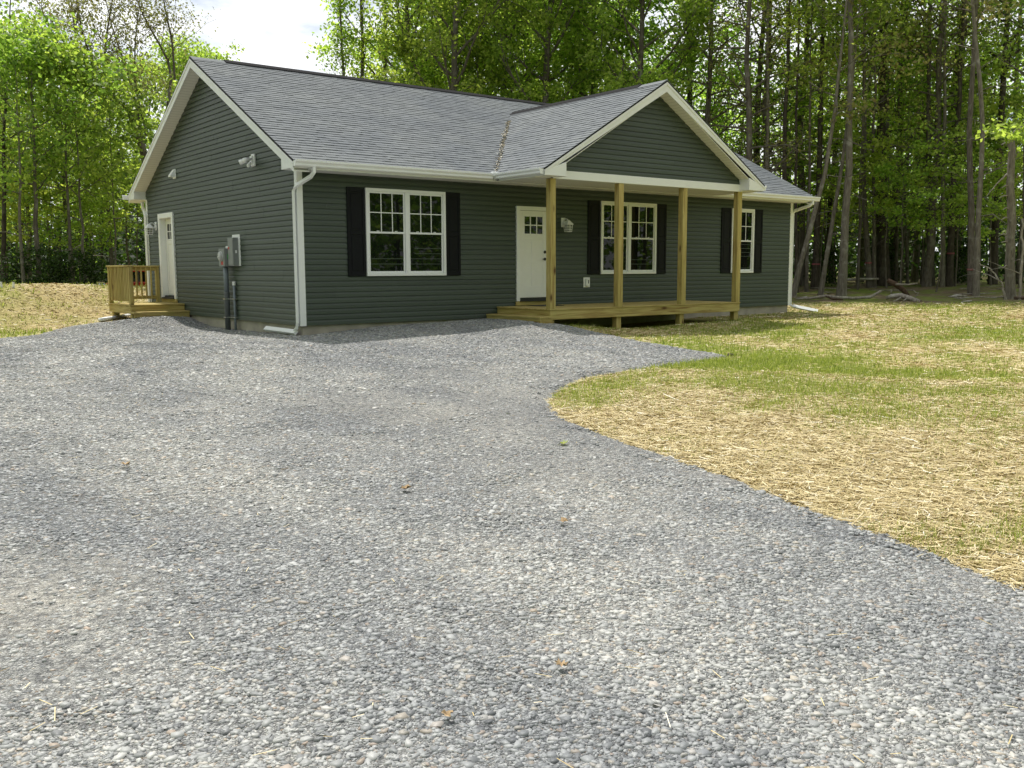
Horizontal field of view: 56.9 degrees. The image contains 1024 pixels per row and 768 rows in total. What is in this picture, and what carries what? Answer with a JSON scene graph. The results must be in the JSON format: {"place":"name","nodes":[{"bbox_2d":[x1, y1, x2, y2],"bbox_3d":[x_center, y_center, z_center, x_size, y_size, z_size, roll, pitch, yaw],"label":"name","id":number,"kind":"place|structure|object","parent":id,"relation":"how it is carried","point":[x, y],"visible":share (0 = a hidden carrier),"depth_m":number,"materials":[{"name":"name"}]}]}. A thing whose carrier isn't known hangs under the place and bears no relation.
{"place":"outdoors","nodes":[
{"label":"outdoors","id":0,"kind":"place"},
{"bbox_2d":[0,316,1023,767],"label":"driveway","id":1,"kind":"structure","parent":0,"point":[62,662],"depth_m":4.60,"materials":[{"name":"grey gravel"}]},
{"bbox_2d":[0,271,1023,587],"bbox_3d":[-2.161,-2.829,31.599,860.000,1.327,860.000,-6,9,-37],"label":"ground","id":2,"kind":"structure","parent":0,"point":[926,295],"depth_m":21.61,"materials":[{"name":"green plant"}]},
{"bbox_2d":[0,9,44,206],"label":"broadleaf tree","id":3,"kind":"object","parent":2,"relation":"on","point":[10,105],"visible":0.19,"depth_m":33.07,"materials":[{"name":"green plant"}]},
{"bbox_2d":[0,239,50,284],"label":"bush","id":4,"kind":"object","parent":2,"relation":"on","point":[15,266],"visible":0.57,"depth_m":28.91,"materials":[{"name":"green plant"}]},
{"bbox_2d":[0,149,68,277],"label":"sapling","id":5,"kind":"object","parent":2,"relation":"on","point":[13,216],"visible":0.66,"depth_m":31.63,"materials":[{"name":"green plant"}]},
{"bbox_2d":[0,0,80,282],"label":"forest tree","id":6,"kind":"object","parent":2,"relation":"on","point":[3,238],"visible":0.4,"depth_m":29.94,"materials":[{"name":"green plant"}]},
{"bbox_2d":[16,244,73,283],"bbox_3d":[-14.079,-3.344,28.633,1.754,1.998,1.580,-1,7,-8],"label":"bush","id":7,"kind":"object","parent":2,"relation":"on","point":[47,268],"visible":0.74,"depth_m":28.50,"materials":[{"name":"green plant"}]},
{"bbox_2d":[0,6,105,283],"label":"forest tree","id":8,"kind":"object","parent":2,"relation":"on","point":[42,98],"visible":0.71,"depth_m":28.06,"materials":[{"name":"green plant"}]},
{"bbox_2d":[0,14,109,282],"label":"broadleaf tree","id":9,"kind":"object","parent":2,"relation":"on","point":[30,234],"visible":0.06,"depth_m":35.96,"materials":[{"name":"green plant"}]},
{"bbox_2d":[15,140,100,275],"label":"sapling","id":10,"kind":"object","parent":2,"relation":"on","point":[57,225],"visible":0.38,"depth_m":33.58,"materials":[{"name":"green plant"}]},
{"bbox_2d":[0,40,132,282],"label":"broadleaf tree","id":11,"kind":"object","parent":2,"relation":"on","point":[63,176],"visible":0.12,"depth_m":34.50,"materials":[{"name":"green plant"}]},
{"bbox_2d":[21,137,118,282],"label":"sapling","id":12,"kind":"object","parent":2,"relation":"on","point":[83,208],"visible":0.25,"depth_m":34.84,"materials":[{"name":"green plant"}]},
{"bbox_2d":[0,7,143,282],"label":"forest tree","id":13,"kind":"object","parent":2,"relation":"on","point":[72,54],"visible":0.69,"depth_m":28.97,"materials":[{"name":"green plant"}]},
{"bbox_2d":[0,2,147,282],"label":"forest tree","id":14,"kind":"object","parent":2,"relation":"on","point":[27,54],"visible":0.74,"depth_m":28.46,"materials":[{"name":"green plant"}]},
{"bbox_2d":[0,22,169,283],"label":"forest tree","id":15,"kind":"object","parent":2,"relation":"on","point":[93,88],"visible":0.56,"depth_m":29.49,"materials":[{"name":"green plant"}]},
{"bbox_2d":[50,168,123,268],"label":"sapling","id":16,"kind":"object","parent":2,"relation":"on","point":[77,224],"visible":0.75,"depth_m":33.22,"materials":[{"name":"green plant"}]},
{"bbox_2d":[71,240,107,283],"bbox_3d":[-13.043,-3.443,29.075,1.417,1.920,1.393,-5,8,-32],"label":"bush","id":17,"kind":"object","parent":2,"relation":"on","point":[86,268],"visible":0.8,"depth_m":28.95,"materials":[{"name":"green plant"}]},
{"bbox_2d":[18,49,172,265],"bbox_3d":[-16.749,-8.077,37.985,6.562,10.250,4.664,-7,9,-42],"label":"broadleaf tree","id":18,"kind":"object","parent":2,"relation":"on","point":[121,209],"visible":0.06,"depth_m":37.92,"materials":[{"name":"green plant"}]},
{"bbox_2d":[57,124,142,265],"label":"sapling","id":19,"kind":"object","parent":2,"relation":"on","point":[118,215],"visible":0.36,"depth_m":34.28,"materials":[{"name":"green plant"}]},
{"bbox_2d":[37,45,176,264],"bbox_3d":[-12.668,-6.796,31.187,5.568,8.442,5.372,3,8,27],"label":"forest tree","id":20,"kind":"object","parent":2,"relation":"on","point":[126,173],"visible":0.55,"depth_m":30.55,"materials":[{"name":"green plant"}]},
{"bbox_2d":[2,0,223,208],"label":"leaning tree","id":21,"kind":"object","parent":2,"relation":"on","point":[77,10],"visible":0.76,"depth_m":31.98,"materials":[{"name":"green plant"}]},
{"bbox_2d":[73,109,164,285],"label":"sapling","id":22,"kind":"object","parent":2,"relation":"on","point":[157,122],"visible":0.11,"depth_m":37.50,"materials":[{"name":"green plant"}]},
{"bbox_2d":[96,47,176,204],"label":"broadleaf tree","id":23,"kind":"object","parent":2,"relation":"on","point":[151,67],"visible":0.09,"depth_m":42.09,"materials":[{"name":"green plant"}]},
{"bbox_2d":[106,265,189,318],"bbox_3d":[-8.775,-2.021,22.773,1.290,1.660,2.130,-6,9,-37],"label":"stoop","id":24,"kind":"object","parent":2,"relation":"on","point":[120,283],"visible":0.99,"depth_m":22.41,"materials":[{"name":"brown wood"}]},
{"bbox_2d":[113,28,247,192],"bbox_3d":[-14.002,-9.430,41.010,5.551,12.126,5.730,5,9,39],"label":"broadleaf tree","id":25,"kind":"object","parent":2,"relation":"on","point":[204,53],"visible":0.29,"depth_m":39.91,"materials":[{"name":"green plant"}]},
{"bbox_2d":[318,0,360,75],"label":"upright tree","id":26,"kind":"object","parent":2,"relation":"on","point":[343,57],"visible":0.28,"depth_m":38.05,"materials":[{"name":"green plant"}]},
{"bbox_2d":[336,0,387,81],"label":"upright tree","id":27,"kind":"object","parent":2,"relation":"on","point":[362,48],"visible":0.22,"depth_m":39.10,"materials":[{"name":"green plant"}]},
{"bbox_2d":[301,0,488,90],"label":"broadleaf tree","id":28,"kind":"object","parent":2,"relation":"on","point":[324,48],"visible":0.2,"depth_m":38.47,"materials":[{"name":"green plant"}]},
{"bbox_2d":[358,0,566,94],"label":"broadleaf tree","id":29,"kind":"object","parent":2,"relation":"on","point":[416,46],"visible":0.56,"depth_m":35.40,"materials":[{"name":"green plant"}]},
{"bbox_2d":[122,56,820,334],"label":"house","id":30,"kind":"structure","parent":2,"relation":"on","point":[345,203],"depth_m":20.32,"materials":[{"name":"grey plastic"}]},
{"bbox_2d":[157,212,177,298],"bbox_3d":[-8.433,-3.150,23.308,0.225,2.090,1.100,-6,9,-37],"label":"side door","id":31,"kind":"structure","parent":30,"relation":"in","point":[166,237],"depth_m":23.56,"materials":[{"name":"white paint"}]},
{"bbox_2d":[217,234,240,329],"bbox_3d":[-5.964,-2.050,19.963,0.274,2.175,0.740,-6,9,-37],"label":"electric meter","id":32,"kind":"object","parent":30,"relation":"attached to","point":[229,256],"visible":0.95,"depth_m":19.95,"materials":[{"name":"grey plastic"}]},
{"bbox_2d":[365,188,446,275],"bbox_3d":[-2.096,-3.006,18.841,1.845,1.690,0.066,-6,9,-37],"label":"window","id":33,"kind":"structure","parent":30,"relation":"in","point":[398,222],"depth_m":18.81,"materials":[{"name":"white plastic"}]},
{"bbox_2d":[515,206,545,301],"bbox_3d":[0.473,-2.865,20.862,0.952,2.065,0.111,-6,9,-37],"label":"entry door","id":34,"kind":"structure","parent":30,"relation":"in","point":[530,225],"depth_m":20.82,"materials":[{"name":"white paint"}]},
{"bbox_2d":[600,201,656,273],"bbox_3d":[2.794,-3.483,22.605,1.846,1.690,0.066,-6,9,-37],"label":"window","id":35,"kind":"structure","parent":30,"relation":"in","point":[640,219],"depth_m":22.67,"materials":[{"name":"white plastic"}]},
{"bbox_2d":[730,208,754,272],"bbox_3d":[6.134,-3.808,25.176,0.925,1.690,0.066,-6,9,-37],"label":"window","id":36,"kind":"structure","parent":30,"relation":"in","point":[748,215],"depth_m":25.29,"materials":[{"name":"white plastic"}]},
{"bbox_2d":[380,0,589,101],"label":"broadleaf tree","id":37,"kind":"object","parent":2,"relation":"on","point":[536,64],"visible":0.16,"depth_m":39.57,"materials":[{"name":"green plant"}]},
{"bbox_2d":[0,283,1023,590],"bbox_3d":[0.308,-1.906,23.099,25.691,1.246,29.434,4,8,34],"label":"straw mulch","id":38,"kind":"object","parent":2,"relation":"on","point":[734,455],"visible":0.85,"depth_m":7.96,"materials":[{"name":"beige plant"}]},
{"bbox_2d":[0,7,1023,283],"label":"woodland","id":39,"kind":"object","parent":2,"relation":"on","point":[852,255],"visible":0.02,"depth_m":48.45,"materials":[{"name":"green plant"}]},
{"bbox_2d":[449,0,629,102],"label":"broadleaf tree","id":40,"kind":"object","parent":2,"relation":"on","point":[505,56],"visible":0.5,"depth_m":36.87,"materials":[{"name":"green plant"}]},
{"bbox_2d":[492,0,683,103],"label":"broadleaf tree","id":41,"kind":"object","parent":2,"relation":"on","point":[646,28],"visible":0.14,"depth_m":39.37,"materials":[{"name":"green plant"}]},
{"bbox_2d":[486,178,741,327],"bbox_3d":[2.458,-2.695,21.274,6.242,3.365,1.830,-6,9,-37],"label":"porch","id":42,"kind":"object","parent":2,"relation":"on","point":[616,310],"visible":0.89,"depth_m":20.21,"materials":[{"name":"brown wood"}]},
{"bbox_2d":[536,0,744,142],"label":"broadleaf tree","id":43,"kind":"object","parent":2,"relation":"on","point":[697,10],"visible":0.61,"depth_m":35.42,"materials":[{"name":"green plant"}]},
{"bbox_2d":[598,0,764,154],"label":"broadleaf tree","id":44,"kind":"object","parent":2,"relation":"on","point":[696,92],"visible":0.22,"depth_m":42.91,"materials":[{"name":"green plant"}]},
{"bbox_2d":[656,0,792,169],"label":"half bare tree","id":45,"kind":"object","parent":2,"relation":"on","point":[707,109],"visible":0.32,"depth_m":36.13,"materials":[{"name":"green plant"}]},
{"bbox_2d":[668,0,830,165],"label":"forest tree","id":46,"kind":"object","parent":2,"relation":"on","point":[760,69],"visible":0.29,"depth_m":39.25,"materials":[{"name":"green plant"}]},
{"bbox_2d":[689,0,825,172],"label":"half bare tree","id":47,"kind":"object","parent":2,"relation":"on","point":[748,90],"visible":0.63,"depth_m":33.79,"materials":[{"name":"green plant"}]},
{"bbox_2d":[722,0,809,178],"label":"forest tree","id":48,"kind":"object","parent":2,"relation":"on","point":[767,104],"visible":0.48,"depth_m":34.77,"materials":[{"name":"grey plant"}]},
{"bbox_2d":[715,55,835,212],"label":"sapling","id":49,"kind":"object","parent":2,"relation":"on","point":[758,120],"visible":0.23,"depth_m":38.02,"materials":[{"name":"green plant"}]},
{"bbox_2d":[696,0,856,194],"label":"half bare tree","id":50,"kind":"object","parent":2,"relation":"on","point":[764,101],"visible":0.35,"depth_m":37.46,"materials":[{"name":"green plant"}]},
{"bbox_2d":[729,29,839,237],"bbox_3d":[11.519,-9.516,40.826,5.849,11.106,5.614,5,9,39],"label":"young tree","id":51,"kind":"object","parent":2,"relation":"on","point":[759,143],"visible":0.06,"depth_m":39.54,"materials":[{"name":"green plant"}]},
{"bbox_2d":[738,0,834,226],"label":"forest tree","id":52,"kind":"object","parent":2,"relation":"on","point":[784,168],"visible":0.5,"depth_m":34.62,"materials":[{"name":"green plant"}]},
{"bbox_2d":[719,0,873,291],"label":"forest tree","id":53,"kind":"object","parent":2,"relation":"on","point":[806,283],"visible":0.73,"depth_m":34.26,"materials":[{"name":"green plant"}]},
{"bbox_2d":[744,73,858,286],"bbox_3d":[11.631,-8.074,38.063,4.193,9.097,4.862,4,8,31],"label":"sapling","id":54,"kind":"object","parent":2,"relation":"on","point":[815,125],"visible":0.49,"depth_m":37.07,"materials":[{"name":"green plant"}]},
{"bbox_2d":[738,0,864,292],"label":"forest tree","id":55,"kind":"object","parent":2,"relation":"on","point":[795,204],"visible":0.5,"depth_m":34.68,"materials":[{"name":"green plant"}]},
{"bbox_2d":[773,110,862,283],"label":"sapling","id":56,"kind":"object","parent":2,"relation":"on","point":[829,191],"visible":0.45,"depth_m":36.13,"materials":[{"name":"green plant"}]},
{"bbox_2d":[722,0,915,285],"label":"forest tree","id":57,"kind":"object","parent":2,"relation":"on","point":[806,47],"visible":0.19,"depth_m":38.54,"materials":[{"name":"green plant"}]},
{"bbox_2d":[804,242,839,285],"bbox_3d":[12.483,-4.753,37.722,1.592,2.272,1.619,5,9,38],"label":"bush","id":58,"kind":"object","parent":2,"relation":"on","point":[831,257],"visible":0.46,"depth_m":37.53,"materials":[{"name":"green plant"}]},
{"bbox_2d":[760,0,893,288],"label":"forest tree","id":59,"kind":"object","parent":2,"relation":"on","point":[814,282],"visible":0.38,"depth_m":36.01,"materials":[{"name":"green plant"}]},
{"bbox_2d":[778,59,875,281],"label":"young tree","id":60,"kind":"object","parent":2,"relation":"on","point":[825,223],"visible":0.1,"depth_m":41.98,"materials":[{"name":"green plant"}]},
{"bbox_2d":[753,0,923,296],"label":"forest tree","id":61,"kind":"object","parent":2,"relation":"on","point":[795,284],"visible":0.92,"depth_m":32.15,"materials":[{"name":"green plant"}]},
{"bbox_2d":[789,93,890,284],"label":"sapling","id":62,"kind":"object","parent":2,"relation":"on","point":[853,199],"visible":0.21,"depth_m":38.78,"materials":[{"name":"green plant"}]},
{"bbox_2d":[771,1,922,283],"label":"forest tree","id":63,"kind":"object","parent":2,"relation":"on","point":[828,221],"visible":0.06,"depth_m":40.90,"materials":[{"name":"green plant"}]},
{"bbox_2d":[789,0,905,295],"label":"forest tree","id":64,"kind":"object","parent":2,"relation":"on","point":[841,289],"visible":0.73,"depth_m":32.64,"materials":[{"name":"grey plant"}]},
{"bbox_2d":[802,111,900,289],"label":"sapling","id":65,"kind":"object","parent":2,"relation":"on","point":[869,165],"visible":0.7,"depth_m":35.03,"materials":[{"name":"green plant"}]},
{"bbox_2d":[784,0,937,288],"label":"forest tree","id":66,"kind":"object","parent":2,"relation":"on","point":[861,104],"visible":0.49,"depth_m":35.32,"materials":[{"name":"green plant"}]},
{"bbox_2d":[772,0,956,294],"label":"forest tree","id":67,"kind":"object","parent":2,"relation":"on","point":[826,257],"visible":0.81,"depth_m":32.56,"materials":[{"name":"green plant"}]},
{"bbox_2d":[817,0,912,287],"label":"forest tree","id":68,"kind":"object","parent":2,"relation":"on","point":[868,270],"visible":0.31,"depth_m":36.11,"materials":[{"name":"green plant"}]},
{"bbox_2d":[827,0,927,285],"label":"forest tree","id":69,"kind":"object","parent":2,"relation":"on","point":[880,265],"visible":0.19,"depth_m":37.16,"materials":[{"name":"green plant"}]},
{"bbox_2d":[812,0,944,287],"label":"forest tree","id":70,"kind":"object","parent":2,"relation":"on","point":[874,222],"visible":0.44,"depth_m":35.68,"materials":[{"name":"green plant"}]},
{"bbox_2d":[830,82,931,218],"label":"sapling","id":71,"kind":"object","parent":2,"relation":"on","point":[843,120],"visible":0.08,"depth_m":38.79,"materials":[{"name":"green plant"}]},
{"bbox_2d":[807,0,962,271],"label":"half bare tree","id":72,"kind":"object","parent":2,"relation":"on","point":[888,103],"visible":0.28,"depth_m":36.95,"materials":[{"name":"green plant"}]},
{"bbox_2d":[825,0,965,283],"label":"forest tree","id":73,"kind":"object","parent":2,"relation":"on","point":[906,239],"visible":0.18,"depth_m":37.80,"materials":[{"name":"green plant"}]},
{"bbox_2d":[837,0,954,281],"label":"forest tree","id":74,"kind":"object","parent":2,"relation":"on","point":[896,240],"visible":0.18,"depth_m":37.64,"materials":[{"name":"green plant"}]},
{"bbox_2d":[843,95,956,287],"bbox_3d":[14.546,-7.043,35.979,3.722,7.424,3.804,0,7,0],"label":"sapling","id":75,"kind":"object","parent":2,"relation":"on","point":[875,148],"visible":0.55,"depth_m":35.43,"materials":[{"name":"green plant"}]},
{"bbox_2d":[860,120,944,291],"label":"sapling","id":76,"kind":"object","parent":2,"relation":"on","point":[884,168],"visible":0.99,"depth_m":33.50,"materials":[{"name":"green plant"}]},
{"bbox_2d":[851,52,967,283],"bbox_3d":[15.482,-8.156,37.099,4.331,9.161,4.471,0,7,4],"label":"young tree","id":77,"kind":"object","parent":2,"relation":"on","point":[917,162],"visible":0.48,"depth_m":36.64,"materials":[{"name":"green plant"}]},
{"bbox_2d":[868,84,975,283],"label":"sapling","id":78,"kind":"object","parent":2,"relation":"on","point":[920,120],"visible":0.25,"depth_m":37.55,"materials":[{"name":"green plant"}]},
{"bbox_2d":[858,43,992,262],"bbox_3d":[17.612,-9.465,40.597,5.189,11.236,5.871,-4,8,-27],"label":"sapling","id":79,"kind":"object","parent":2,"relation":"on","point":[966,70],"visible":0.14,"depth_m":39.33,"materials":[{"name":"green plant"}]},
{"bbox_2d":[858,0,996,281],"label":"forest tree","id":80,"kind":"object","parent":2,"relation":"on","point":[914,277],"visible":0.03,"depth_m":43.62,"materials":[{"name":"green plant"}]},
{"bbox_2d":[862,0,1007,286],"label":"half bare tree","id":81,"kind":"object","parent":2,"relation":"on","point":[927,276],"visible":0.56,"depth_m":35.56,"materials":[{"name":"green plant"}]},
{"bbox_2d":[873,0,999,285],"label":"forest tree","id":82,"kind":"object","parent":2,"relation":"on","point":[928,97],"visible":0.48,"depth_m":36.03,"materials":[{"name":"green plant"}]},
{"bbox_2d":[859,0,1023,261],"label":"forest tree","id":83,"kind":"object","parent":2,"relation":"on","point":[951,93],"visible":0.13,"depth_m":38.23,"materials":[{"name":"green plant"}]},
{"bbox_2d":[891,124,999,291],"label":"sapling","id":84,"kind":"object","parent":2,"relation":"on","point":[961,196],"visible":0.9,"depth_m":33.08,"materials":[{"name":"green plant"}]},
{"bbox_2d":[903,0,1008,286],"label":"forest tree","id":85,"kind":"object","parent":2,"relation":"on","point":[942,283],"visible":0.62,"depth_m":35.48,"materials":[{"name":"green plant"}]},
{"bbox_2d":[934,229,981,284],"bbox_3d":[17.404,-4.792,36.833,1.822,2.500,1.791,-7,10,-44],"label":"bush","id":86,"kind":"object","parent":2,"relation":"on","point":[961,258],"visible":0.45,"depth_m":36.68,"materials":[{"name":"green plant"}]},
{"bbox_2d":[914,0,1006,294],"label":"forest tree","id":87,"kind":"object","parent":2,"relation":"on","point":[971,229],"visible":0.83,"depth_m":31.80,"materials":[{"name":"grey plant"}]},
{"bbox_2d":[915,94,1017,285],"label":"sapling","id":88,"kind":"object","parent":2,"relation":"on","point":[995,145],"visible":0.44,"depth_m":35.03,"materials":[{"name":"green plant"}]},
{"bbox_2d":[921,0,1012,286],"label":"forest tree","id":89,"kind":"object","parent":2,"relation":"on","point":[950,263],"visible":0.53,"depth_m":35.59,"materials":[{"name":"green plant"}]},
{"bbox_2d":[911,50,1023,283],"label":"young tree","id":90,"kind":"object","parent":2,"relation":"on","point":[1010,99],"visible":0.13,"depth_m":38.33,"materials":[{"name":"green plant"}]},
{"bbox_2d":[925,0,1023,284],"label":"forest tree","id":91,"kind":"object","parent":2,"relation":"on","point":[995,244],"visible":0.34,"depth_m":37.32,"materials":[{"name":"green plant"}]},
{"bbox_2d":[926,0,1023,295],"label":"forest tree","id":92,"kind":"object","parent":2,"relation":"on","point":[976,281],"visible":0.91,"depth_m":31.13,"materials":[{"name":"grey plant"}]},
{"bbox_2d":[928,0,1023,238],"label":"forest tree","id":93,"kind":"object","parent":2,"relation":"on","point":[998,53],"visible":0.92,"depth_m":32.07,"materials":[{"name":"green plant"}]},
{"bbox_2d":[938,143,1021,270],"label":"sapling","id":94,"kind":"object","parent":2,"relation":"on","point":[999,209],"visible":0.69,"depth_m":33.52,"materials":[{"name":"green plant"}]},
{"bbox_2d":[945,31,1023,231],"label":"young tree","id":95,"kind":"object","parent":2,"relation":"on","point":[1012,88],"visible":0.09,"depth_m":38.67,"materials":[{"name":"green plant"}]},
{"bbox_2d":[947,52,1023,284],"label":"sapling","id":96,"kind":"object","parent":2,"relation":"on","point":[987,99],"visible":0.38,"depth_m":35.81,"materials":[{"name":"green plant"}]},
{"bbox_2d":[952,0,1023,225],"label":"forest tree","id":97,"kind":"object","parent":2,"relation":"on","point":[1016,23],"visible":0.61,"depth_m":34.20,"materials":[{"name":"green plant"}]},
{"bbox_2d":[957,2,1023,283],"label":"forest tree","id":98,"kind":"object","parent":2,"relation":"on","point":[1020,248],"visible":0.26,"depth_m":40.04,"materials":[{"name":"green plant"}]},
{"bbox_2d":[975,112,1023,165],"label":"sapling","id":99,"kind":"object","parent":2,"relation":"on","point":[1004,130],"visible":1,"depth_m":26.84,"materials":[{"name":"green plant"}]},
{"bbox_2d":[981,126,1022,287],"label":"sapling","id":100,"kind":"object","parent":2,"relation":"on","point":[1016,194],"visible":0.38,"depth_m":33.95,"materials":[{"name":"green plant"}]},
{"bbox_2d":[988,126,1023,298],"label":"broken tree","id":101,"kind":"object","parent":2,"relation":"on","point":[1010,290],"visible":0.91,"depth_m":29.23,"materials":[{"name":"grey plant"}]},
{"bbox_2d":[1,355,1022,767],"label":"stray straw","id":102,"kind":"object","parent":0,"point":[511,655],"visible":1,"depth_m":3.40,"materials":[{"name":"beige plant"}]},
{"bbox_2d":[0,0,1023,267],"label":"sky","id":103,"kind":"structure","parent":0,"point":[273,32],"materials":[{"name":"white"}]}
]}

